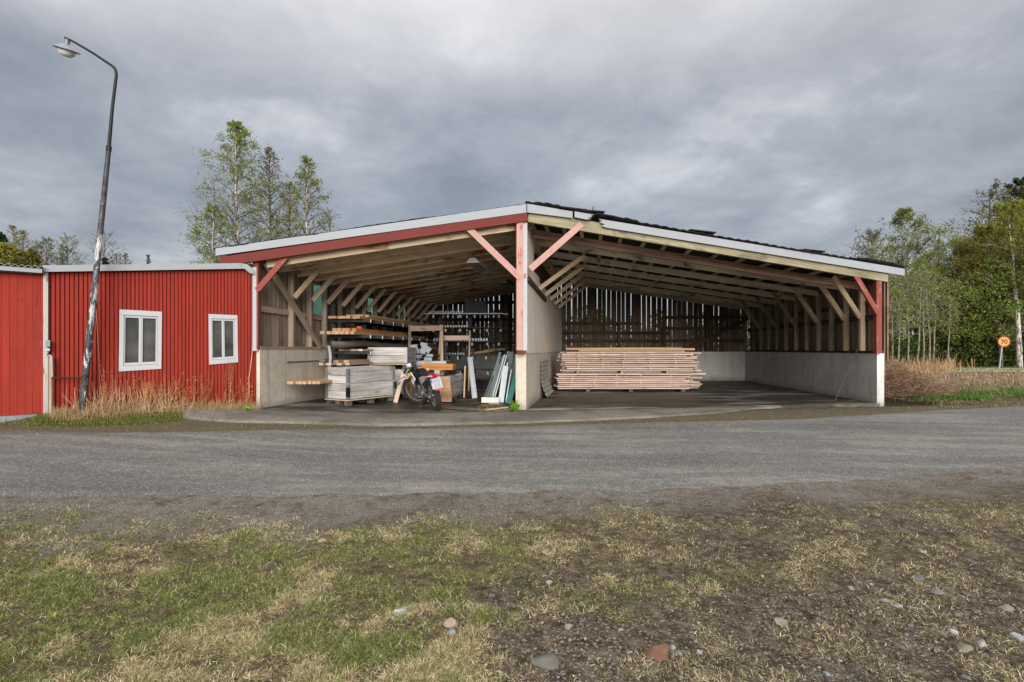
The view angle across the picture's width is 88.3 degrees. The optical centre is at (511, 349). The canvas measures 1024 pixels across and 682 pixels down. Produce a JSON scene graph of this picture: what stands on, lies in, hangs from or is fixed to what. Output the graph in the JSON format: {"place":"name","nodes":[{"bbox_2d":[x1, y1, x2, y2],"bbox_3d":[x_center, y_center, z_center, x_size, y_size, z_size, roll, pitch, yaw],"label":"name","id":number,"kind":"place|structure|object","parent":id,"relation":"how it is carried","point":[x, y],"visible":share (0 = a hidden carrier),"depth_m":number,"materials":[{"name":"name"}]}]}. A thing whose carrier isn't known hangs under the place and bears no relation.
{"place":"outdoors","nodes":[
{"label":"outdoors","id":0,"kind":"place"},
{"bbox_2d":[416,360,449,373],"bbox_3d":[-1.964,0.666,13.107,0.837,0.778,1.163,0,0,0],"label":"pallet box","id":1,"kind":"object","parent":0,"point":[419,363],"visible":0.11,"depth_m":12.57,"materials":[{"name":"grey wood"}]},
{"bbox_2d":[0,514,1018,681],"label":"stones","id":2,"kind":"object","parent":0,"point":[613,672],"visible":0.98,"depth_m":2.83,"materials":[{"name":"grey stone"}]},
{"bbox_2d":[0,349,1023,681],"bbox_3d":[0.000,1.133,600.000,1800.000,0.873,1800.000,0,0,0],"label":"ground","id":3,"kind":"structure","parent":0,"point":[918,493],"depth_m":3.48,"materials":[{"name":"soil"}]},
{"bbox_2d":[0,242,38,266],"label":"tree","id":4,"kind":"object","parent":3,"relation":"on","point":[11,252],"visible":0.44,"depth_m":37.83,"materials":[{"name":"green plant"}]},
{"bbox_2d":[0,263,44,421],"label":"red annex","id":5,"kind":"object","parent":3,"relation":"on","point":[21,341],"visible":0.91,"depth_m":6.71,"materials":[{"name":"paint"}]},
{"bbox_2d":[13,229,37,265],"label":"tree","id":6,"kind":"object","parent":3,"relation":"on","point":[23,232],"visible":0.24,"depth_m":42.96,"materials":[{"name":"green plant"}]},
{"bbox_2d":[23,248,43,267],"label":"tree","id":7,"kind":"object","parent":3,"relation":"on","point":[32,253],"visible":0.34,"depth_m":39.88,"materials":[{"name":"green plant"}]},
{"bbox_2d":[24,236,67,264],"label":"tree","id":8,"kind":"object","parent":3,"relation":"on","point":[40,246],"visible":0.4,"depth_m":43.92,"materials":[{"name":"green plant"}]},
{"bbox_2d":[49,356,52,413],"bbox_3d":[-5.996,0.553,6.860,0.035,0.913,0.030,0,0,0],"label":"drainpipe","id":9,"kind":"object","parent":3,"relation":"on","point":[50,393],"visible":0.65,"depth_m":6.84,"materials":[{"name":"white metal"}]},
{"bbox_2d":[53,244,71,264],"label":"tree","id":10,"kind":"object","parent":3,"relation":"on","point":[63,255],"visible":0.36,"depth_m":44.13,"materials":[{"name":"green plant"}]},
{"bbox_2d":[43,232,86,264],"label":"tree","id":11,"kind":"object","parent":3,"relation":"on","point":[66,243],"visible":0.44,"depth_m":44.67,"materials":[{"name":"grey plant"}]},
{"bbox_2d":[51,37,117,412],"bbox_3d":[-5.627,-1.585,6.983,0.820,5.098,0.285,0,0,0],"label":"street lamp","id":12,"kind":"object","parent":3,"relation":"on","point":[66,49],"visible":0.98,"depth_m":6.96,"materials":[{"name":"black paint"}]},
{"bbox_2d":[67,230,127,264],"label":"tree","id":13,"kind":"object","parent":3,"relation":"on","point":[104,249],"visible":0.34,"depth_m":46.09,"materials":[{"name":"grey plant"}]},
{"bbox_2d":[4,411,213,425],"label":"grass strip","id":14,"kind":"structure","parent":3,"relation":"on","point":[134,419],"depth_m":6.89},
{"bbox_2d":[37,398,260,423],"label":"dry grass","id":15,"kind":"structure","parent":3,"relation":"on","point":[116,410],"depth_m":7.15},
{"bbox_2d":[43,263,257,413],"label":"red building","id":16,"kind":"structure","parent":3,"relation":"on","point":[156,323],"depth_m":7.65,"materials":[{"name":"paint"}]},
{"bbox_2d":[119,309,161,370],"bbox_3d":[-5.317,-0.122,7.553,0.506,0.867,0.068,0,0,-40],"label":"window","id":17,"kind":"structure","parent":16,"relation":"in","point":[140,335],"depth_m":7.54,"materials":[{"name":"white paint"}]},
{"bbox_2d":[208,314,237,364],"bbox_3d":[-4.512,-0.150,8.239,0.412,0.775,0.068,0,0,-40],"label":"window","id":18,"kind":"structure","parent":16,"relation":"in","point":[223,329],"depth_m":8.23,"materials":[{"name":"white paint"}]},
{"bbox_2d":[66,376,257,418],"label":"dry weeds","id":19,"kind":"object","parent":3,"relation":"on","point":[161,401],"visible":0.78,"depth_m":7.35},
{"bbox_2d":[184,200,243,263],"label":"young birch","id":20,"kind":"object","parent":3,"relation":"on","point":[215,227],"visible":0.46,"depth_m":25.80,"materials":[{"name":"green plant"}]},
{"bbox_2d":[173,120,298,266],"bbox_3d":[-14.218,-5.313,27.227,5.828,12.911,5.310,0,0,-43],"label":"birch tree","id":21,"kind":"object","parent":3,"relation":"on","point":[238,135],"visible":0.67,"depth_m":26.71,"materials":[{"name":"green plant"}]},
{"bbox_2d":[232,144,302,242],"bbox_3d":[-12.898,-4.899,28.373,3.864,12.083,3.848,0,0,0],"label":"birch tree","id":22,"kind":"object","parent":3,"relation":"on","point":[267,169],"visible":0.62,"depth_m":28.12,"materials":[{"name":"green plant"}]},
{"bbox_2d":[271,181,314,307],"bbox_3d":[-11.904,-3.997,28.578,3.422,10.276,2.749,0,0,28],"label":"birch tree","id":23,"kind":"object","parent":3,"relation":"on","point":[289,212],"visible":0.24,"depth_m":28.39,"materials":[{"name":"green plant"}]},
{"bbox_2d":[270,154,340,313],"bbox_3d":[-10.658,-4.440,26.978,3.974,11.164,3.656,0,0,0],"label":"birch tree","id":24,"kind":"object","parent":3,"relation":"on","point":[304,178],"visible":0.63,"depth_m":26.96,"materials":[{"name":"green plant"}]},
{"bbox_2d":[443,617,458,628],"bbox_3d":[-0.315,1.419,2.712,0.069,0.069,0.060,0,0,28],"label":"stone","id":25,"kind":"object","parent":3,"relation":"on","point":[450,623],"visible":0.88,"depth_m":2.70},
{"bbox_2d":[183,405,779,425],"bbox_3d":[0.108,1.034,8.607,10.500,0.407,1.199,0,0,-10],"label":"concrete apron","id":26,"kind":"object","parent":3,"relation":"on","point":[263,415],"visible":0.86,"depth_m":8.28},
{"bbox_2d":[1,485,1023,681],"bbox_3d":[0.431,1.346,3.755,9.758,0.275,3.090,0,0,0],"label":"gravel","id":27,"kind":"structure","parent":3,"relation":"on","point":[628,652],"depth_m":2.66,"materials":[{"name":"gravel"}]},
{"bbox_2d":[1,518,1023,681],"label":"dry twigs","id":28,"kind":"object","parent":3,"relation":"on","point":[498,609],"visible":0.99,"depth_m":2.86,"materials":[{"name":"brown plant"}]},
{"bbox_2d":[530,653,558,669],"bbox_3d":[0.154,1.453,2.457,0.139,0.049,0.104,-2,12,21],"label":"stone","id":29,"kind":"object","parent":3,"relation":"on","point":[550,661],"visible":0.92,"depth_m":2.43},
{"bbox_2d":[213,201,904,409],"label":"timber shed","id":30,"kind":"structure","parent":3,"relation":"on","point":[818,318],"depth_m":11.32,"materials":[{"name":"wood"}]},
{"bbox_2d":[466,252,492,272],"bbox_3d":[-0.692,-1.992,11.089,0.297,0.550,1.661,0,0,10],"label":"hanging lamp","id":31,"kind":"object","parent":30,"relation":"hanging from","point":[477,265],"visible":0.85,"depth_m":11.08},
{"bbox_2d":[314,284,947,353],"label":"distant wood","id":32,"kind":"object","parent":3,"relation":"on","point":[914,330],"depth_m":51.84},
{"bbox_2d":[646,644,668,661],"bbox_3d":[0.691,1.462,2.521,0.102,0.111,0.108,0,0,-28],"label":"stone","id":33,"kind":"object","parent":3,"relation":"on","point":[658,653],"visible":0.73,"depth_m":2.49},
{"bbox_2d":[825,226,922,328],"bbox_3d":[27.581,-4.120,39.794,6.381,10.526,6.182,0,0,0],"label":"birch tree","id":34,"kind":"object","parent":3,"relation":"on","point":[869,231],"visible":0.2,"depth_m":39.60,"materials":[{"name":"green plant"}]},
{"bbox_2d":[888,278,906,335],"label":"sapling","id":35,"kind":"object","parent":3,"relation":"on","point":[891,284],"visible":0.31,"depth_m":24.79,"materials":[{"name":"green plant"}]},
{"bbox_2d":[889,287,914,365],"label":"sapling","id":36,"kind":"object","parent":3,"relation":"on","point":[891,309],"visible":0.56,"depth_m":23.91,"materials":[{"name":"green plant"}]},
{"bbox_2d":[889,271,926,363],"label":"sapling","id":37,"kind":"object","parent":3,"relation":"on","point":[902,278],"visible":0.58,"depth_m":26.86,"materials":[{"name":"green plant"}]},
{"bbox_2d":[889,260,929,364],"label":"sapling","id":38,"kind":"object","parent":3,"relation":"on","point":[907,264],"visible":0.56,"depth_m":27.97,"materials":[{"name":"green plant"}]},
{"bbox_2d":[865,206,966,347],"bbox_3d":[26.588,-4.325,35.311,6.270,10.934,5.860,0,0,-43],"label":"birch tree","id":39,"kind":"object","parent":3,"relation":"on","point":[917,248],"visible":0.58,"depth_m":35.12,"materials":[{"name":"green plant"}]},
{"bbox_2d":[904,257,941,367],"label":"sapling","id":40,"kind":"object","parent":3,"relation":"on","point":[921,260],"visible":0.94,"depth_m":26.97,"materials":[{"name":"green plant"}]},
{"bbox_2d":[901,263,947,361],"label":"sapling","id":41,"kind":"object","parent":3,"relation":"on","point":[924,298],"visible":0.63,"depth_m":27.95,"materials":[{"name":"green plant"}]},
{"bbox_2d":[885,351,975,376],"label":"reeds","id":42,"kind":"object","parent":3,"relation":"on","point":[933,366],"visible":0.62,"depth_m":23.56,"materials":[{"name":"beige plant"}]},
{"bbox_2d":[910,270,956,362],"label":"sapling","id":43,"kind":"object","parent":3,"relation":"on","point":[929,328],"visible":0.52,"depth_m":28.98,"materials":[{"name":"green plant"}]},
{"bbox_2d":[912,265,959,359],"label":"sapling","id":44,"kind":"object","parent":3,"relation":"on","point":[934,273],"visible":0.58,"depth_m":29.84,"materials":[{"name":"green plant"}]},
{"bbox_2d":[849,395,1023,408],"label":"verge grass","id":45,"kind":"structure","parent":3,"relation":"on","point":[950,402],"depth_m":10.43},
{"bbox_2d":[909,245,983,344],"bbox_3d":[31.316,-3.229,36.645,6.619,8.754,6.365,0,0,0],"label":"broadleaf tree","id":46,"kind":"object","parent":3,"relation":"on","point":[945,264],"visible":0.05,"depth_m":36.70,"materials":[{"name":"green plant"}]},
{"bbox_2d":[884,353,1015,400],"bbox_3d":[9.377,0.508,12.480,3.906,1.135,3.542,0,0,0],"label":"brushwood","id":47,"kind":"object","parent":3,"relation":"on","point":[902,383],"visible":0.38,"depth_m":11.38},
{"bbox_2d":[928,277,973,366],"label":"sapling","id":48,"kind":"object","parent":3,"relation":"on","point":[957,313],"visible":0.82,"depth_m":29.98,"materials":[{"name":"green plant"}]},
{"bbox_2d":[885,314,1023,366],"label":"undergrowth","id":49,"kind":"object","parent":3,"relation":"on","point":[1008,357],"visible":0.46,"depth_m":32.94,"materials":[{"name":"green plant"}]},
{"bbox_2d":[887,381,1023,400],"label":"roadside grass","id":50,"kind":"structure","parent":3,"relation":"on","point":[984,394],"depth_m":12.07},
{"bbox_2d":[894,370,1023,390],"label":"dry weeds","id":51,"kind":"object","parent":3,"relation":"on","point":[992,377],"visible":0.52,"depth_m":17.38,"materials":[{"name":"beige plant"}]},
{"bbox_2d":[913,273,1014,363],"bbox_3d":[28.481,-1.931,33.271,4.974,6.156,4.855,0,0,0],"label":"broadleaf tree","id":52,"kind":"object","parent":3,"relation":"on","point":[954,338],"visible":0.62,"depth_m":32.69,"materials":[{"name":"green plant"}]},
{"bbox_2d":[913,366,1023,372],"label":"verge","id":53,"kind":"structure","parent":3,"relation":"on","point":[995,369],"depth_m":25.79,"materials":[{"name":"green plant"}]},
{"bbox_2d":[928,246,1023,366],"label":"broadleaf tree","id":54,"kind":"object","parent":3,"relation":"on","point":[1009,307],"visible":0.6,"depth_m":31.92,"materials":[{"name":"green plant"}]},
{"bbox_2d":[933,210,1023,365],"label":"broadleaf tree","id":55,"kind":"object","parent":3,"relation":"on","point":[977,242],"visible":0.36,"depth_m":32.74,"materials":[{"name":"green plant"}]},
{"bbox_2d":[933,198,1023,363],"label":"broadleaf tree","id":56,"kind":"object","parent":3,"relation":"on","point":[1007,209],"visible":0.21,"depth_m":34.66,"materials":[{"name":"green plant"}]},
{"bbox_2d":[937,177,1023,278],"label":"broadleaf tree","id":57,"kind":"object","parent":3,"relation":"on","point":[994,186],"visible":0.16,"depth_m":37.31,"materials":[{"name":"green plant"}]},
{"bbox_2d":[972,211,1023,367],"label":"white birch","id":58,"kind":"object","parent":3,"relation":"on","point":[1019,351],"visible":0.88,"depth_m":31.14,"materials":[{"name":"green plant"}]},
{"bbox_2d":[997,336,1009,367],"bbox_3d":[27.555,0.179,29.575,0.599,1.793,0.128,0,0,11],"label":"speed sign","id":59,"kind":"object","parent":3,"relation":"on","point":[1003,341],"visible":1,"depth_m":29.56,"materials":[{"name":"metal"}]},
{"bbox_2d":[985,176,1023,247],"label":"dark tree","id":60,"kind":"object","parent":3,"relation":"on","point":[1016,191],"visible":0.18,"depth_m":39.48,"materials":[{"name":"green plant"}]},
{"bbox_2d":[0,406,1023,497],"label":"road","id":61,"kind":"structure","parent":0,"point":[630,457],"depth_m":6.01,"materials":[{"name":"asphalt"}]},
{"bbox_2d":[0,497,1023,681],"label":"grass","id":62,"kind":"structure","parent":0,"point":[355,641],"depth_m":2.88,"materials":[{"name":"plant"}]},
{"bbox_2d":[0,0,1023,347],"label":"sky","id":63,"kind":"structure","parent":0,"point":[797,124],"materials":[{"name":"grey"}]},
{"bbox_2d":[264,380,879,412],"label":"shed floor","id":64,"kind":"structure","parent":0,"point":[724,393],"depth_m":10.79,"materials":[{"name":"concrete"}]},
{"bbox_2d":[324,366,396,405],"bbox_3d":[-2.870,0.678,10.066,0.626,0.684,1.252,0,0,30],"label":"pallet box","id":65,"kind":"object","parent":64,"relation":"on","point":[348,386],"visible":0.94,"depth_m":9.70,"materials":[{"name":"grey wood"}]},
{"bbox_2d":[331,304,450,398],"bbox_3d":[-2.723,0.045,14.193,1.004,1.950,7.226,0,0,8],"label":"cantilever rack","id":66,"kind":"object","parent":64,"relation":"on","point":[368,323],"visible":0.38,"depth_m":11.30,"materials":[{"name":"wood"}]},
{"bbox_2d":[350,331,424,338],"bbox_3d":[-2.802,-0.320,12.544,0.085,0.060,4.485,0,0,8],"label":"plank","id":67,"kind":"object","parent":66,"relation":"on","point":[376,334],"visible":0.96,"depth_m":11.67,"materials":[{"name":"brown wood"}]},
{"bbox_2d":[356,316,425,325],"bbox_3d":[-2.755,-0.635,12.723,0.085,0.050,4.442,0,0,8],"label":"plank","id":68,"kind":"object","parent":66,"relation":"on","point":[376,319],"visible":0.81,"depth_m":11.96,"materials":[{"name":"brown wood"}]},
{"bbox_2d":[365,315,432,325],"bbox_3d":[-2.663,-0.688,13.310,0.085,0.050,4.802,0,0,8],"label":"plank","id":69,"kind":"object","parent":68,"relation":"on","point":[384,318],"visible":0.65,"depth_m":12.51,"materials":[{"name":"brown wood"}]},
{"bbox_2d":[386,367,413,397],"bbox_3d":[-2.655,0.734,11.801,0.899,0.612,1.252,0,0,0],"label":"pallet box","id":70,"kind":"object","parent":64,"relation":"on","point":[398,371],"visible":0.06,"depth_m":11.21,"materials":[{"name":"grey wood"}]},
{"bbox_2d":[367,347,416,367],"bbox_3d":[-2.661,0.192,11.805,0.910,0.462,1.259,0,0,0],"label":"pallet box","id":71,"kind":"object","parent":70,"relation":"on","point":[395,357],"visible":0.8,"depth_m":11.21,"materials":[{"name":"grey wood"}]},
{"bbox_2d":[398,344,442,410],"bbox_3d":[-1.659,0.534,9.556,0.602,1.263,1.786,0,0,-26],"label":"motorcycle","id":72,"kind":"object","parent":64,"relation":"on","point":[431,386],"visible":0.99,"depth_m":9.46,"materials":[{"name":"metal"}]},
{"bbox_2d":[408,325,443,360],"bbox_3d":[-2.154,0.245,13.195,0.877,1.702,0.160,0,0,0],"label":"trestle","id":73,"kind":"object","parent":64,"relation":"on","point":[432,328],"visible":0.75,"depth_m":13.15,"materials":[{"name":"brown wood"}]},
{"bbox_2d":[412,374,463,398],"bbox_3d":[-1.554,0.801,11.136,0.848,0.507,1.186,0,0,7],"label":"pallet box","id":74,"kind":"object","parent":64,"relation":"on","point":[457,384],"visible":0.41,"depth_m":11.14,"materials":[{"name":"grey wood"}]},
{"bbox_2d":[427,377,451,401],"bbox_3d":[-1.457,0.800,10.473,0.526,0.500,0.150,0,0,0],"label":"brown sheet","id":75,"kind":"object","parent":64,"relation":"on","point":[445,393],"visible":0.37,"depth_m":10.45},
{"bbox_2d":[444,330,470,390],"bbox_3d":[-1.402,0.376,13.515,0.679,1.705,0.150,0,0,0],"label":"trestle","id":76,"kind":"object","parent":64,"relation":"on","point":[446,337],"visible":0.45,"depth_m":13.47,"materials":[{"name":"brown wood"}]},
{"bbox_2d":[432,309,502,384],"bbox_3d":[-1.271,-0.055,15.392,1.982,2.250,0.816,0,0,0],"label":"cantilever rack","id":77,"kind":"object","parent":64,"relation":"on","point":[439,318],"visible":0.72,"depth_m":15.70,"materials":[{"name":"metal"}]},
{"bbox_2d":[429,313,507,314],"bbox_3d":[-1.260,-1.010,15.220,2.262,0.030,0.120,0,0,0],"label":"wooden beam","id":78,"kind":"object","parent":77,"relation":"on","point":[470,314],"visible":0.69,"depth_m":15.18,"materials":[{"name":"wood"}]},
{"bbox_2d":[464,301,486,312],"bbox_3d":[-1.050,-1.210,15.344,0.630,0.360,0.452,0,0,0],"label":"plastic crate","id":79,"kind":"object","parent":78,"relation":"on","point":[475,306],"visible":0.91,"depth_m":15.13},
{"bbox_2d":[467,357,476,398],"bbox_3d":[-0.871,0.623,11.603,0.125,0.932,0.466,0,0,-21],"label":"steel channel","id":80,"kind":"object","parent":64,"relation":"on","point":[472,378],"visible":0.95,"depth_m":11.61,"materials":[{"name":"metal"}]},
{"bbox_2d":[492,354,506,396],"bbox_3d":[-0.265,0.596,11.246,0.327,0.973,0.702,0,0,0],"label":"leaning board","id":81,"kind":"object","parent":64,"relation":"on","point":[499,376],"visible":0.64,"depth_m":10.95,"materials":[{"name":"wood"}]},
{"bbox_2d":[499,366,507,401],"bbox_3d":[-0.176,0.722,10.746,0.205,0.780,0.402,0,0,0],"label":"leaning board","id":82,"kind":"object","parent":64,"relation":"on","point":[503,383],"visible":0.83,"depth_m":10.60,"materials":[{"name":"wood"}]},
{"bbox_2d":[505,351,512,393],"bbox_3d":[-0.099,0.496,11.256,0.271,0.904,0.106,0,0,-40],"label":"leaning board","id":83,"kind":"object","parent":64,"relation":"on","point":[509,354],"visible":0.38,"depth_m":11.27,"materials":[{"name":"grey wood"}]},
{"bbox_2d":[506,368,515,403],"bbox_3d":[0.023,0.737,10.655,0.324,0.812,0.600,0,0,0],"label":"leaning board","id":84,"kind":"object","parent":64,"relation":"on","point":[511,391],"visible":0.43,"depth_m":10.40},
{"bbox_2d":[541,359,553,396],"bbox_3d":[0.827,0.648,12.220,0.142,0.803,1.645,0,0,9],"label":"corrugated sheet","id":85,"kind":"object","parent":64,"relation":"on","point":[547,387],"visible":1,"depth_m":12.14,"materials":[{"name":"metal"}]},
{"bbox_3d":[-2.901,-0.320,12.498,0.085,0.060,4.464,0,0,8],"label":"plank","id":86,"kind":"object","parent":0,"visible":0},
{"bbox_2d":[352,328,411,335],"bbox_3d":[-2.912,-0.386,12.215,0.085,0.065,3.379,0,0,8],"label":"plank","id":87,"kind":"object","parent":86,"relation":"on","point":[375,331],"visible":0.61,"depth_m":11.66,"materials":[{"name":"orange wood"}]},
{"bbox_3d":[-3.006,0.020,12.528,0.090,0.040,3.081,0,0,8],"label":"plank","id":88,"kind":"object","parent":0,"visible":0},
{"bbox_2d":[326,340,414,366],"bbox_3d":[-3.095,0.221,12.414,0.149,0.826,4.756,0,0,10],"label":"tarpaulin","id":89,"kind":"object","parent":88,"relation":"on","point":[330,345],"visible":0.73,"depth_m":11.09,"materials":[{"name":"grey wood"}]},
{"bbox_3d":[1.902,1.035,13.470,0.100,0.062,0.560,0,0,0],"label":"bearer","id":90,"kind":"object","parent":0,"visible":0},
{"bbox_2d":[558,387,688,388],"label":"lumber board","id":91,"kind":"object","parent":90,"relation":"on","point":[623,388],"visible":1,"depth_m":13.19,"materials":[{"name":"brown wood"}]},
{"bbox_2d":[557,385,689,386],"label":"lumber board","id":92,"kind":"object","parent":91,"relation":"on","point":[623,386],"visible":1,"depth_m":13.18,"materials":[{"name":"brown wood"}]},
{"bbox_2d":[558,383,693,384],"bbox_3d":[2.854,0.886,13.254,3.394,0.036,0.140,0,0,0],"label":"lumber board","id":93,"kind":"object","parent":92,"relation":"on","point":[617,384],"visible":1,"depth_m":13.19,"materials":[{"name":"brown wood"}]},
{"bbox_2d":[557,381,686,383],"bbox_3d":[2.764,0.837,13.245,3.232,0.037,0.140,0,0,0],"label":"lumber board","id":94,"kind":"object","parent":93,"relation":"on","point":[612,382],"visible":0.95,"depth_m":13.18,"materials":[{"name":"brown wood"}]},
{"bbox_2d":[557,379,688,381],"bbox_3d":[2.776,0.790,13.245,3.296,0.040,0.141,0,0,0],"label":"lumber board","id":95,"kind":"object","parent":94,"relation":"on","point":[628,380],"visible":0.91,"depth_m":13.18,"materials":[{"name":"brown wood"}]},
{"bbox_2d":[556,378,684,379],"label":"lumber board","id":96,"kind":"object","parent":95,"relation":"on","point":[630,378],"visible":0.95,"depth_m":13.18,"materials":[{"name":"brown wood"}]},
{"bbox_2d":[558,376,689,377],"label":"lumber board","id":97,"kind":"object","parent":96,"relation":"on","point":[630,376],"visible":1,"depth_m":13.18,"materials":[{"name":"brown wood"}]},
{"bbox_2d":[556,373,691,374],"bbox_3d":[2.805,0.632,13.246,3.384,0.041,0.140,0,0,0],"label":"lumber board","id":98,"kind":"object","parent":97,"relation":"on","point":[628,374],"visible":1,"depth_m":13.18,"materials":[{"name":"brown wood"}]},
{"bbox_3d":[1.637,0.582,13.440,0.035,0.055,0.520,0,0,0],"label":"bearer","id":99,"kind":"object","parent":98,"relation":"on","visible":0},
{"bbox_2d":[562,369,695,370],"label":"lumber board","id":100,"kind":"object","parent":99,"relation":"on","point":[630,370],"visible":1,"depth_m":13.18,"materials":[{"name":"brown wood"}]},
{"bbox_2d":[566,368,692,368],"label":"lumber board","id":101,"kind":"object","parent":100,"relation":"on","point":[629,368],"visible":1,"depth_m":13.17,"materials":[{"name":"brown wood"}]},
{"bbox_2d":[565,365,696,366],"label":"lumber board","id":102,"kind":"object","parent":101,"relation":"on","point":[635,366],"visible":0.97,"depth_m":13.18,"materials":[{"name":"brown wood"}]},
{"bbox_2d":[563,364,697,365],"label":"lumber board","id":103,"kind":"object","parent":102,"relation":"on","point":[638,364],"visible":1,"depth_m":13.18,"materials":[{"name":"brown wood"}]},
{"bbox_2d":[564,362,696,362],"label":"lumber board","id":104,"kind":"object","parent":103,"relation":"on","point":[630,362],"visible":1,"depth_m":13.18,"materials":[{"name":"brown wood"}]},
{"bbox_2d":[561,360,693,360],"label":"lumber board","id":105,"kind":"object","parent":104,"relation":"on","point":[627,360],"visible":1,"depth_m":13.18,"materials":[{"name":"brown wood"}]},
{"bbox_2d":[561,357,696,358],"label":"lumber board","id":106,"kind":"object","parent":105,"relation":"on","point":[639,358],"visible":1,"depth_m":13.18,"materials":[{"name":"brown wood"}]},
{"bbox_2d":[560,356,686,356],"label":"lumber board","id":107,"kind":"object","parent":106,"relation":"on","point":[623,356],"visible":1,"depth_m":13.18,"materials":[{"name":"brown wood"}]},
{"bbox_2d":[562,354,692,354],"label":"lumber board","id":108,"kind":"object","parent":107,"relation":"on","point":[627,354],"visible":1,"depth_m":13.17,"materials":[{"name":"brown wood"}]},
{"bbox_2d":[566,352,691,352],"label":"lumber board","id":109,"kind":"object","parent":108,"relation":"on","point":[628,352],"visible":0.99,"depth_m":13.18,"materials":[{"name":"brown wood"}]},
{"bbox_2d":[578,350,684,351],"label":"lumber board","id":110,"kind":"object","parent":109,"relation":"on","point":[636,350],"visible":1,"depth_m":13.19,"materials":[{"name":"brown wood"}]},
{"bbox_2d":[566,348,694,349],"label":"lumber board","id":111,"kind":"object","parent":110,"relation":"on","point":[630,348],"visible":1,"depth_m":13.18,"materials":[{"name":"brown wood"}]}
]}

